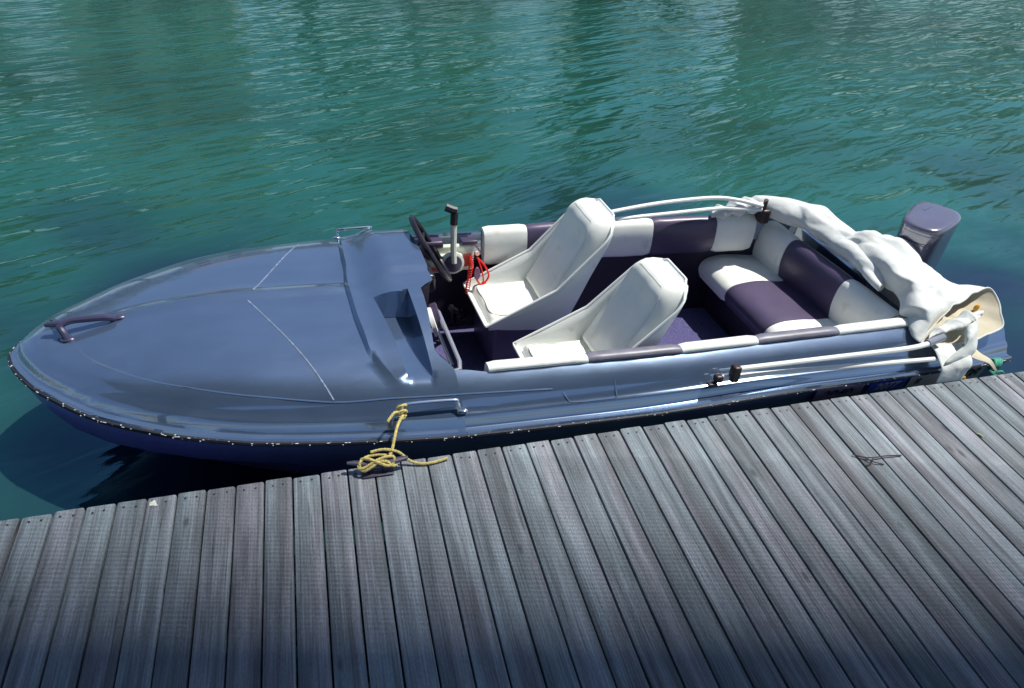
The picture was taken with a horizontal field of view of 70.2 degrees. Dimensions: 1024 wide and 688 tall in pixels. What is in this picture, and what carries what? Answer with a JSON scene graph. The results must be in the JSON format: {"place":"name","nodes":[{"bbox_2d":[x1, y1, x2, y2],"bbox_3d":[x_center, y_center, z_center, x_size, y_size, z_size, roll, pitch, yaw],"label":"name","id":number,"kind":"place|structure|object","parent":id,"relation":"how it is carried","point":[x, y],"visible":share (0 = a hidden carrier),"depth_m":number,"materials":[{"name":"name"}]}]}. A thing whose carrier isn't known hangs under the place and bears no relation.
{"place":"outdoors","nodes":[
{"label":"outdoors","id":0,"kind":"place"},
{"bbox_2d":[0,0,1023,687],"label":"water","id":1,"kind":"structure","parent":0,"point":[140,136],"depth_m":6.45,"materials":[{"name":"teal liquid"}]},
{"bbox_2d":[7,196,1013,477],"bbox_3d":[0.110,0.082,3.601,4.446,1.372,1.508,-6,38,-13],"label":"motor boat","id":2,"kind":"object","parent":1,"relation":"on","point":[583,316],"visible":0.98,"depth_m":3.06,"materials":[{"name":"paint"}]},
{"bbox_2d":[357,403,447,472],"bbox_3d":[-0.413,0.338,2.679,0.327,0.118,0.253,-6,38,-13],"label":"mooring rope","id":3,"kind":"object","parent":2,"relation":"attached to","point":[374,463],"visible":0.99,"depth_m":2.61,"materials":[{"name":"yellow fabric"}]},
{"bbox_2d":[465,255,489,293],"bbox_3d":[-0.182,-0.359,3.713,0.137,0.198,0.047,-15,41,-23],"label":"kill cord","id":4,"kind":"object","parent":2,"relation":"hanging from","point":[476,273],"visible":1,"depth_m":3.70,"materials":[{"name":"red plastic"}]},
{"bbox_2d":[710,195,1003,383],"bbox_3d":[1.731,-0.328,3.692,0.613,0.458,1.514,-22,44,-30],"label":"canvas cover","id":5,"kind":"object","parent":2,"relation":"on","point":[933,303],"visible":0.91,"depth_m":3.38,"materials":[{"name":"white fabric"}]},
{"bbox_2d":[987,358,1003,375],"bbox_3d":[2.267,0.163,3.350,0.196,0.173,0.076,23,41,24],"label":"mooring line","id":6,"kind":"object","parent":2,"relation":"attached to","point":[998,362],"visible":0.54,"depth_m":3.33,"materials":[{"name":"green fabric"}]},
{"label":"seabed","id":7,"kind":"structure","parent":0,"visible":0},
{"bbox_2d":[0,371,1023,687],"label":"pier","id":8,"kind":"structure","parent":7,"relation":"on","point":[798,545],"depth_m":2.33,"materials":[{"name":"grey wood"}]},
{"bbox_2d":[347,456,407,478],"bbox_3d":[-0.477,0.435,2.601,0.216,0.051,0.057,-6,38,-13],"label":"mooring cleat","id":9,"kind":"object","parent":8,"relation":"on","point":[378,470],"visible":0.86,"depth_m":2.60,"materials":[{"name":"metal"}]},
{"bbox_2d":[852,454,901,465],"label":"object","id":10,"kind":"object","parent":8,"relation":"on","point":[872,460],"visible":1,"depth_m":2.79,"materials":[{"name":"grey metal"}]}
]}

